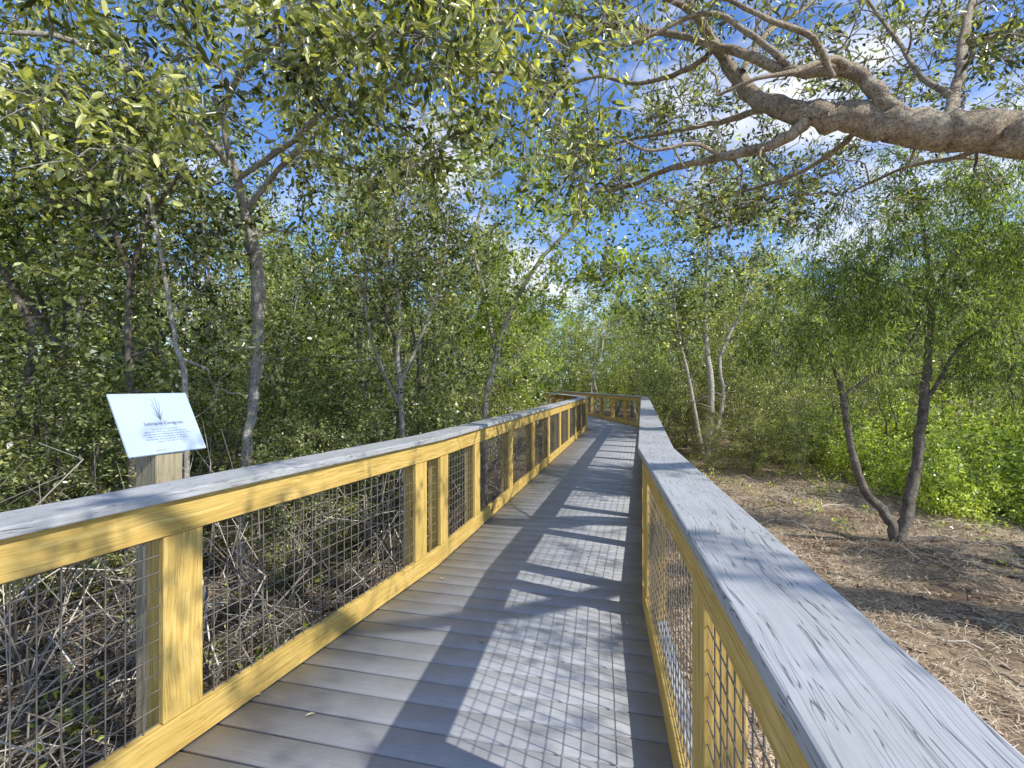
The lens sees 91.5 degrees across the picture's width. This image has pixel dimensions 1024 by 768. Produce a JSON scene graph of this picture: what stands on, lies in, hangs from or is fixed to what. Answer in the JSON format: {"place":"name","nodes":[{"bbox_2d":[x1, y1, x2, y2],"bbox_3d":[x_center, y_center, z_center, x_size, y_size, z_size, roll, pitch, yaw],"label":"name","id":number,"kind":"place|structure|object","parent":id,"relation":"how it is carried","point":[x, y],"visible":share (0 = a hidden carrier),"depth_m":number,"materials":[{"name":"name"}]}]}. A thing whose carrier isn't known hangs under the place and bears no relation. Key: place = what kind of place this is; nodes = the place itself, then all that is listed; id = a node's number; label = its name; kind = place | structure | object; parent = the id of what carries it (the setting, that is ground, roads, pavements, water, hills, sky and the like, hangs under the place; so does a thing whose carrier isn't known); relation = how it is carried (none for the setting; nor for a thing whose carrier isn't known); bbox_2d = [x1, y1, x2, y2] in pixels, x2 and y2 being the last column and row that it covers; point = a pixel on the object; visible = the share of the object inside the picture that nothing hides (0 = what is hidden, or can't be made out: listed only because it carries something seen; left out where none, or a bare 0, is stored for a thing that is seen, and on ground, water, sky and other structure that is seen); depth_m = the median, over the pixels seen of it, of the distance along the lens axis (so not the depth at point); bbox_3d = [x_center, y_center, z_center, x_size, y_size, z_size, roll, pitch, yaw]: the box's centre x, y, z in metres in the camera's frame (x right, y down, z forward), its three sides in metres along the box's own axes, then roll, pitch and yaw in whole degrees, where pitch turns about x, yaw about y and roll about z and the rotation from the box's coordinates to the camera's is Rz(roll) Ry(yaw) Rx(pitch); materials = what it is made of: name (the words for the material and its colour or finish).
{"place":"outdoors","nodes":[
{"label":"outdoors","id":0,"kind":"place"},
{"bbox_2d":[0,387,1023,767],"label":"ground","id":1,"kind":"structure","parent":0,"point":[986,653],"depth_m":4.71,"materials":[{"name":"brown soil"}]},
{"bbox_2d":[0,176,31,330],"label":"mangrove tree","id":2,"kind":"object","parent":1,"relation":"on","point":[9,258],"visible":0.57,"depth_m":4.13,"materials":[{"name":"green plant"}]},
{"bbox_2d":[0,187,97,488],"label":"mangrove tree","id":3,"kind":"object","parent":1,"relation":"on","point":[19,364],"depth_m":9.11,"materials":[{"name":"green plant"}]},
{"bbox_2d":[0,132,123,508],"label":"mangrove tree","id":4,"kind":"object","parent":1,"relation":"on","point":[21,279],"visible":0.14,"depth_m":5.89,"materials":[{"name":"green plant"}]},
{"bbox_2d":[0,352,135,622],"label":"bush","id":5,"kind":"object","parent":1,"relation":"on","point":[48,465],"visible":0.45,"depth_m":3.97,"materials":[{"name":"green plant"}]},
{"bbox_2d":[0,159,147,487],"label":"mangrove tree","id":6,"kind":"object","parent":1,"relation":"on","point":[72,344],"visible":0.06,"depth_m":7.70,"materials":[{"name":"green plant"}]},
{"bbox_2d":[0,38,156,595],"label":"mangrove tree","id":7,"kind":"object","parent":1,"relation":"on","point":[62,239],"visible":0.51,"depth_m":4.01,"materials":[{"name":"green plant"}]},
{"bbox_2d":[0,3,234,604],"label":"mangrove tree","id":8,"kind":"object","parent":1,"relation":"on","point":[32,346],"visible":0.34,"depth_m":4.36,"materials":[{"name":"green plant"}]},
{"bbox_2d":[48,252,188,485],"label":"mangrove tree","id":9,"kind":"object","parent":1,"relation":"on","point":[95,299],"visible":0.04,"depth_m":9.67,"materials":[{"name":"green plant"}]},
{"bbox_2d":[0,37,242,616],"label":"mangrove tree","id":10,"kind":"object","parent":1,"relation":"on","point":[130,268],"visible":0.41,"depth_m":4.27,"materials":[{"name":"green plant"}]},
{"bbox_2d":[43,347,202,499],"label":"mangrove tree","id":11,"kind":"object","parent":1,"relation":"on","point":[97,400],"visible":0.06,"depth_m":5.27,"materials":[{"name":"green plant"}]},
{"bbox_2d":[106,393,205,736],"bbox_3d":[-1.806,1.002,2.552,0.170,1.907,0.400,0,0,20],"label":"information sign","id":12,"kind":"object","parent":1,"relation":"on","point":[159,433],"visible":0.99,"depth_m":2.50,"materials":[{"name":"white wood"}]},
{"bbox_2d":[14,50,302,478],"bbox_3d":[-3.490,-0.605,4.729,2.718,5.177,2.078,0,0,0],"label":"mangrove tree","id":13,"kind":"object","parent":1,"relation":"on","point":[173,259],"visible":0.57,"depth_m":4.46,"materials":[{"name":"green plant"}]},
{"bbox_2d":[19,55,315,491],"bbox_3d":[-4.448,-1.212,6.806,3.198,6.478,3.163,0,0,18],"label":"mangrove tree","id":14,"kind":"object","parent":1,"relation":"on","point":[201,360],"visible":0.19,"depth_m":6.67,"materials":[{"name":"green plant"}]},
{"bbox_2d":[103,182,276,462],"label":"mangrove tree","id":15,"kind":"object","parent":1,"relation":"on","point":[203,216],"visible":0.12,"depth_m":11.27,"materials":[{"name":"green plant"}]},
{"bbox_2d":[181,360,280,535],"bbox_3d":[-3.724,0.871,6.304,1.484,2.406,1.500,0,0,-42],"label":"bush","id":16,"kind":"object","parent":1,"relation":"on","point":[230,429],"visible":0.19,"depth_m":6.26,"materials":[{"name":"green plant"}]},
{"bbox_2d":[172,357,290,575],"bbox_3d":[-3.045,0.895,5.268,1.496,2.426,1.513,0,0,43],"label":"bush","id":17,"kind":"object","parent":1,"relation":"on","point":[236,447],"visible":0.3,"depth_m":5.23,"materials":[{"name":"green plant"}]},
{"bbox_2d":[0,486,498,767],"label":"brush","id":18,"kind":"object","parent":1,"relation":"on","point":[49,705],"visible":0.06,"depth_m":3.67,"materials":[{"name":"brown plant"}]},
{"bbox_2d":[171,176,340,463],"bbox_3d":[-5.359,-1.211,10.769,3.072,6.273,3.714,0,0,17],"label":"mangrove tree","id":19,"kind":"object","parent":1,"relation":"on","point":[263,201],"visible":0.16,"depth_m":10.58,"materials":[{"name":"green plant"}]},
{"bbox_2d":[176,227,347,465],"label":"mangrove tree","id":20,"kind":"object","parent":1,"relation":"on","point":[275,310],"visible":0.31,"depth_m":8.73,"materials":[{"name":"green plant"}]},
{"bbox_2d":[211,240,333,454],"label":"mangrove tree","id":21,"kind":"object","parent":1,"relation":"on","point":[292,347],"visible":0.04,"depth_m":13.89,"materials":[{"name":"green plant"}]},
{"bbox_2d":[238,349,347,501],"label":"mangrove tree","id":22,"kind":"object","parent":1,"relation":"on","point":[287,386],"visible":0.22,"depth_m":8.25,"materials":[{"name":"green plant"}]},
{"bbox_2d":[243,224,351,437],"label":"mangrove tree","id":23,"kind":"object","parent":1,"relation":"on","point":[302,247],"visible":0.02,"depth_m":16.22,"materials":[{"name":"green plant"}]},
{"bbox_2d":[232,411,366,589],"bbox_3d":[-2.119,1.180,4.963,1.417,1.819,1.172,0,0,37],"label":"bush","id":24,"kind":"object","parent":1,"relation":"on","point":[297,449],"visible":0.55,"depth_m":4.88,"materials":[{"name":"green plant"}]},
{"bbox_2d":[269,357,383,537],"bbox_3d":[-2.461,0.891,6.716,1.548,2.509,1.565,0,0,-23],"label":"bush","id":25,"kind":"object","parent":1,"relation":"on","point":[311,406],"visible":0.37,"depth_m":6.50,"materials":[{"name":"green plant"}]},
{"bbox_2d":[0,0,654,586],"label":"buttonwood tree","id":26,"kind":"object","parent":1,"relation":"on","point":[322,54],"visible":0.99,"depth_m":3.42,"materials":[{"name":"green plant"}]},
{"bbox_2d":[301,378,381,503],"bbox_3d":[-2.658,0.981,8.027,1.351,2.190,1.366,0,0,5],"label":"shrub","id":27,"kind":"object","parent":1,"relation":"on","point":[326,412],"visible":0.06,"depth_m":7.91,"materials":[{"name":"green plant"}]},
{"bbox_2d":[265,173,420,441],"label":"mangrove tree","id":28,"kind":"object","parent":1,"relation":"on","point":[340,348],"visible":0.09,"depth_m":10.10,"materials":[{"name":"green plant"}]},
{"bbox_2d":[299,392,411,552],"bbox_3d":[-1.754,1.092,6.006,1.566,2.011,1.295,0,0,-36],"label":"bush","id":29,"kind":"object","parent":1,"relation":"on","point":[360,413],"visible":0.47,"depth_m":5.94,"materials":[{"name":"green plant"}]},
{"bbox_2d":[305,272,409,416],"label":"mangrove tree","id":30,"kind":"object","parent":1,"relation":"on","point":[349,345],"visible":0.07,"depth_m":13.35,"materials":[{"name":"green plant"}]},
{"bbox_2d":[282,116,481,499],"bbox_3d":[-2.197,-1.218,8.655,3.097,6.439,3.745,0,0,-41],"label":"mangrove tree","id":31,"kind":"object","parent":1,"relation":"on","point":[359,331],"visible":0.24,"depth_m":8.44,"materials":[{"name":"green plant"}]},
{"bbox_2d":[270,83,523,550],"bbox_3d":[-1.664,-0.998,6.680,3.667,5.996,2.792,0,0,0],"label":"mangrove tree","id":32,"kind":"object","parent":1,"relation":"on","point":[397,282],"visible":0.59,"depth_m":6.28,"materials":[{"name":"green plant"}]},
{"bbox_2d":[304,143,506,516],"bbox_3d":[-1.453,-0.607,6.768,2.539,5.274,2.512,0,0,-19],"label":"mangrove tree","id":33,"kind":"object","parent":1,"relation":"on","point":[451,387],"visible":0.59,"depth_m":6.45,"materials":[{"name":"green plant"}]},
{"bbox_2d":[383,311,447,423],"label":"mangrove tree","id":34,"kind":"object","parent":1,"relation":"on","point":[420,350],"visible":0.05,"depth_m":16.51,"materials":[{"name":"green plant"}]},
{"bbox_2d":[155,412,691,767],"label":"boardwalk","id":35,"kind":"structure","parent":1,"relation":"on","point":[555,669],"depth_m":2.67,"materials":[{"name":"grey wood"}]},
{"bbox_2d":[0,392,588,767],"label":"railing","id":36,"kind":"object","parent":35,"relation":"on","point":[167,521],"visible":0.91,"depth_m":2.22,"materials":[{"name":"yellow wood"}]},
{"bbox_2d":[559,391,1023,767],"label":"railing","id":37,"kind":"object","parent":35,"relation":"attached to","point":[811,665],"visible":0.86,"depth_m":0.99,"materials":[{"name":"grey wood"}]},
{"bbox_2d":[393,391,463,521],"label":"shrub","id":38,"kind":"object","parent":1,"relation":"on","point":[423,418],"visible":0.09,"depth_m":6.95,"materials":[{"name":"green plant"}]},
{"bbox_2d":[397,394,467,498],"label":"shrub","id":39,"kind":"object","parent":1,"relation":"on","point":[445,427],"visible":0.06,"depth_m":7.93,"materials":[{"name":"green plant"}]},
{"bbox_2d":[440,376,498,473],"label":"mangrove tree","id":40,"kind":"object","parent":1,"relation":"on","point":[466,405],"visible":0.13,"depth_m":10.51,"materials":[{"name":"green plant"}]},
{"bbox_2d":[413,235,539,453],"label":"mangrove tree","id":41,"kind":"object","parent":1,"relation":"on","point":[507,409],"visible":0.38,"depth_m":10.70,"materials":[{"name":"green plant"}]},
{"bbox_2d":[427,218,558,460],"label":"mangrove tree","id":42,"kind":"object","parent":1,"relation":"on","point":[525,395],"visible":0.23,"depth_m":12.80,"materials":[{"name":"green plant"}]},
{"bbox_2d":[439,264,550,437],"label":"mangrove tree","id":43,"kind":"object","parent":1,"relation":"on","point":[508,366],"visible":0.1,"depth_m":15.49,"materials":[{"name":"green plant"}]},
{"bbox_2d":[473,380,527,464],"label":"mangrove tree","id":44,"kind":"object","parent":1,"relation":"on","point":[520,404],"visible":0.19,"depth_m":12.34,"materials":[{"name":"green plant"}]},
{"bbox_2d":[0,445,1023,767],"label":"ground cover","id":45,"kind":"object","parent":1,"relation":"on","point":[256,657],"visible":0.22,"depth_m":5.40,"materials":[{"name":"green plant"}]},
{"bbox_2d":[0,403,1023,767],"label":"dead twigs","id":46,"kind":"object","parent":1,"relation":"on","point":[28,689],"depth_m":3.92,"materials":[{"name":"wood"}]},
{"bbox_2d":[475,287,548,412],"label":"mangrove tree","id":47,"kind":"object","parent":1,"relation":"on","point":[522,359],"visible":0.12,"depth_m":19.23,"materials":[{"name":"green plant"}]},
{"bbox_2d":[3,260,1023,411],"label":"distant wood","id":48,"kind":"object","parent":1,"relation":"on","point":[588,322],"depth_m":40.71,"materials":[{"name":"green plant"}]},
{"bbox_2d":[427,97,672,499],"bbox_3d":[0.646,-1.585,8.332,4.141,7.056,3.114,0,0,0],"label":"mangrove tree","id":49,"kind":"object","parent":1,"relation":"on","point":[588,274],"visible":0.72,"depth_m":8.15,"materials":[{"name":"green plant"}]},
{"bbox_2d":[529,308,573,403],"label":"mangrove tree","id":50,"kind":"object","parent":1,"relation":"on","point":[558,329],"visible":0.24,"depth_m":38.77,"materials":[{"name":"green plant"}]},
{"bbox_2d":[540,317,590,392],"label":"mangrove tree","id":51,"kind":"object","parent":1,"relation":"on","point":[570,387],"visible":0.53,"depth_m":33.18,"materials":[{"name":"green plant"}]},
{"bbox_2d":[553,309,599,392],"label":"mangrove tree","id":52,"kind":"object","parent":1,"relation":"on","point":[571,346],"visible":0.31,"depth_m":34.29,"materials":[{"name":"green plant"}]},
{"bbox_2d":[555,263,623,412],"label":"mangrove tree","id":53,"kind":"object","parent":1,"relation":"on","point":[591,377],"visible":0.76,"depth_m":28.61,"materials":[{"name":"green plant"}]},
{"bbox_2d":[590,311,638,415],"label":"mangrove tree","id":54,"kind":"object","parent":1,"relation":"on","point":[600,367],"visible":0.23,"depth_m":30.92,"materials":[{"name":"green plant"}]},
{"bbox_2d":[589,306,648,415],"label":"mangrove tree","id":55,"kind":"object","parent":1,"relation":"on","point":[602,380],"visible":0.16,"depth_m":30.98,"materials":[{"name":"green plant"}]},
{"bbox_2d":[598,315,652,420],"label":"mangrove tree","id":56,"kind":"object","parent":1,"relation":"on","point":[623,366],"visible":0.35,"depth_m":24.84,"materials":[{"name":"green plant"}]},
{"bbox_2d":[600,275,665,421],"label":"mangrove tree","id":57,"kind":"object","parent":1,"relation":"on","point":[628,344],"visible":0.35,"depth_m":24.50,"materials":[{"name":"green plant"}]},
{"bbox_2d":[607,319,665,417],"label":"mangrove tree","id":58,"kind":"object","parent":1,"relation":"on","point":[617,392],"visible":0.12,"depth_m":28.32,"materials":[{"name":"green plant"}]},
{"bbox_2d":[624,322,680,415],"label":"mangrove tree","id":59,"kind":"object","parent":1,"relation":"on","point":[644,356],"visible":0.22,"depth_m":20.97,"materials":[{"name":"green plant"}]},
{"bbox_2d":[613,250,700,417],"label":"mangrove tree","id":60,"kind":"object","parent":1,"relation":"on","point":[625,330],"visible":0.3,"depth_m":20.39,"materials":[{"name":"green plant"}]},
{"bbox_2d":[634,364,688,434],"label":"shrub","id":61,"kind":"object","parent":1,"relation":"on","point":[650,390],"visible":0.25,"depth_m":16.41,"materials":[{"name":"green plant"}]},
{"bbox_2d":[646,372,699,452],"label":"mangrove tree","id":62,"kind":"object","parent":1,"relation":"on","point":[674,443],"visible":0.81,"depth_m":13.52,"materials":[{"name":"green plant"}]},
{"bbox_2d":[629,287,731,439],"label":"mangrove tree","id":63,"kind":"object","parent":1,"relation":"on","point":[674,355],"visible":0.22,"depth_m":17.41,"materials":[{"name":"green plant"}]},
{"bbox_2d":[636,268,733,447],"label":"mangrove tree","id":64,"kind":"object","parent":1,"relation":"on","point":[682,371],"visible":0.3,"depth_m":15.02,"materials":[{"name":"green plant"}]},
{"bbox_2d":[663,368,732,451],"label":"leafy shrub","id":65,"kind":"object","parent":1,"relation":"on","point":[704,389],"visible":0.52,"depth_m":14.11,"materials":[{"name":"green plant"}]},
{"bbox_2d":[694,409,737,467],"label":"leafy shrub","id":66,"kind":"object","parent":1,"relation":"on","point":[716,436],"visible":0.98,"depth_m":11.56,"materials":[{"name":"green plant"}]},
{"bbox_2d":[610,131,831,460],"bbox_3d":[5.138,-2.163,12.760,5.079,8.261,4.150,0,0,0],"label":"mangrove tree","id":67,"kind":"object","parent":1,"relation":"on","point":[678,298],"visible":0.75,"depth_m":12.51,"materials":[{"name":"green plant"}]},
{"bbox_2d":[673,247,770,433],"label":"mangrove tree","id":68,"kind":"object","parent":1,"relation":"on","point":[719,268],"visible":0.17,"depth_m":18.73,"materials":[{"name":"green plant"}]},
{"bbox_2d":[682,283,799,449],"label":"mangrove tree","id":69,"kind":"object","parent":1,"relation":"on","point":[750,321],"visible":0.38,"depth_m":14.20,"materials":[{"name":"green plant"}]},
{"bbox_2d":[726,407,776,474],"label":"bush","id":70,"kind":"object","parent":1,"relation":"on","point":[751,465],"visible":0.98,"depth_m":10.76,"materials":[{"name":"green plant"}]},
{"bbox_2d":[715,352,788,454],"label":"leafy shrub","id":71,"kind":"object","parent":1,"relation":"on","point":[732,372],"visible":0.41,"depth_m":12.95,"materials":[{"name":"green plant"}]},
{"bbox_2d":[713,267,801,426],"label":"mangrove tree","id":72,"kind":"object","parent":1,"relation":"on","point":[754,327],"visible":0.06,"depth_m":22.20,"materials":[{"name":"green plant"}]},
{"bbox_2d":[719,362,798,469],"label":"bush","id":73,"kind":"object","parent":1,"relation":"on","point":[758,409],"visible":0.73,"depth_m":11.28,"materials":[{"name":"green plant"}]},
{"bbox_2d":[716,241,827,448],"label":"mangrove tree","id":74,"kind":"object","parent":1,"relation":"on","point":[776,267],"visible":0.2,"depth_m":15.17,"materials":[{"name":"green plant"}]},
{"bbox_2d":[531,0,1023,268],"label":"oak tree","id":75,"kind":"object","parent":1,"relation":"on","point":[883,115],"visible":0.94,"depth_m":4.40,"materials":[{"name":"green plant"}]},
{"bbox_2d":[745,349,831,460],"bbox_3d":[6.975,0.552,12.634,1.844,2.989,1.864,0,0,-4],"label":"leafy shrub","id":76,"kind":"object","parent":1,"relation":"on","point":[778,372],"visible":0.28,"depth_m":12.42,"materials":[{"name":"green plant"}]},
{"bbox_2d":[757,376,834,465],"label":"bush","id":77,"kind":"object","parent":1,"relation":"on","point":[792,386],"visible":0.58,"depth_m":11.73,"materials":[{"name":"green plant"}]},
{"bbox_2d":[773,405,826,475],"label":"leafy shrub","id":78,"kind":"object","parent":1,"relation":"on","point":[805,441],"visible":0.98,"depth_m":10.57,"materials":[{"name":"green plant"}]},
{"bbox_2d":[763,372,837,453],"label":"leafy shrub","id":79,"kind":"object","parent":1,"relation":"on","point":[808,392],"visible":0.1,"depth_m":13.00,"materials":[{"name":"green plant"}]},
{"bbox_2d":[757,284,857,418],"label":"mangrove tree","id":80,"kind":"object","parent":1,"relation":"on","point":[791,307],"visible":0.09,"depth_m":18.47,"materials":[{"name":"green plant"}]},
{"bbox_2d":[780,393,881,467],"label":"leafy shrub","id":81,"kind":"object","parent":1,"relation":"on","point":[825,444],"visible":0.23,"depth_m":11.79,"materials":[{"name":"green plant"}]},
{"bbox_2d":[803,361,880,470],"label":"bush","id":82,"kind":"object","parent":1,"relation":"on","point":[831,405],"visible":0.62,"depth_m":11.14,"materials":[{"name":"green plant"}]},
{"bbox_2d":[666,456,1023,767],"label":"straw litter","id":83,"kind":"object","parent":1,"relation":"on","point":[906,600],"visible":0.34,"depth_m":5.24,"materials":[{"name":"beige plant"}]},
{"bbox_2d":[797,254,906,434],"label":"mangrove tree","id":84,"kind":"object","parent":1,"relation":"on","point":[862,360],"visible":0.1,"depth_m":14.03,"materials":[{"name":"green plant"}]},
{"bbox_2d":[804,281,919,435],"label":"mangrove tree","id":85,"kind":"object","parent":1,"relation":"on","point":[863,369],"visible":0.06,"depth_m":15.96,"materials":[{"name":"green plant"}]},
{"bbox_2d":[719,100,1023,542],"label":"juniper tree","id":86,"kind":"object","parent":1,"relation":"on","point":[989,346],"visible":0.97,"depth_m":5.99,"materials":[{"name":"plant"}]},
{"bbox_2d":[817,417,928,487],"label":"leafy shrub","id":87,"kind":"object","parent":1,"relation":"on","point":[876,454],"visible":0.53,"depth_m":9.90,"materials":[{"name":"green plant"}]},
{"bbox_2d":[849,361,934,466],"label":"bush","id":88,"kind":"object","parent":1,"relation":"on","point":[876,396],"visible":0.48,"depth_m":11.56,"materials":[{"name":"green plant"}]},
{"bbox_2d":[836,382,948,456],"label":"leafy shrub","id":89,"kind":"object","parent":1,"relation":"on","point":[890,415],"visible":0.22,"depth_m":12.30,"materials":[{"name":"green plant"}]},
{"bbox_2d":[853,290,956,424],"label":"mangrove tree","id":90,"kind":"object","parent":1,"relation":"on","point":[914,371],"visible":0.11,"depth_m":19.18,"materials":[{"name":"green plant"}]},
{"bbox_2d":[855,420,1010,507],"bbox_3d":[7.038,1.381,8.280,1.752,1.638,1.867,0,0,-23],"label":"leafy shrub","id":91,"kind":"object","parent":1,"relation":"on","point":[899,478],"visible":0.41,"depth_m":8.35,"materials":[{"name":"green plant"}]},
{"bbox_2d":[862,218,1014,430],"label":"mangrove tree","id":92,"kind":"object","parent":1,"relation":"on","point":[947,390],"visible":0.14,"depth_m":16.71,"materials":[{"name":"green plant"}]},
{"bbox_2d":[882,408,1023,498],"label":"leafy shrub","id":93,"kind":"object","parent":1,"relation":"on","point":[983,430],"visible":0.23,"depth_m":8.86,"materials":[{"name":"green plant"}]},
{"bbox_2d":[894,389,1023,475],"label":"leafy shrub","id":94,"kind":"object","parent":1,"relation":"on","point":[947,415],"visible":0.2,"depth_m":10.35,"materials":[{"name":"green plant"}]},
{"bbox_2d":[901,443,1023,526],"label":"leafy shrub","id":95,"kind":"object","parent":1,"relation":"on","point":[937,485],"visible":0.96,"depth_m":7.11,"materials":[{"name":"green plant"}]},
{"bbox_2d":[901,535,1023,579],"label":"shadow","id":96,"kind":"object","parent":1,"relation":"on","point":[932,538],"visible":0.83,"depth_m":5.71},
{"bbox_2d":[933,251,1023,434],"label":"mangrove tree","id":97,"kind":"object","parent":1,"relation":"on","point":[994,401],"visible":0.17,"depth_m":10.46,"materials":[{"name":"green plant"}]},
{"bbox_2d":[946,239,1023,425],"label":"mangrove tree","id":98,"kind":"object","parent":1,"relation":"on","point":[983,409],"visible":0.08,"depth_m":14.19,"materials":[{"name":"green plant"}]},
{"bbox_2d":[969,432,1023,519],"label":"leafy shrub","id":99,"kind":"object","parent":1,"relation":"on","point":[1012,468],"visible":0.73,"depth_m":7.55,"materials":[{"name":"green plant"}]},
{"bbox_2d":[0,0,1023,387],"label":"sky","id":100,"kind":"structure","parent":0,"point":[641,73],"materials":[{"name":"blue"}]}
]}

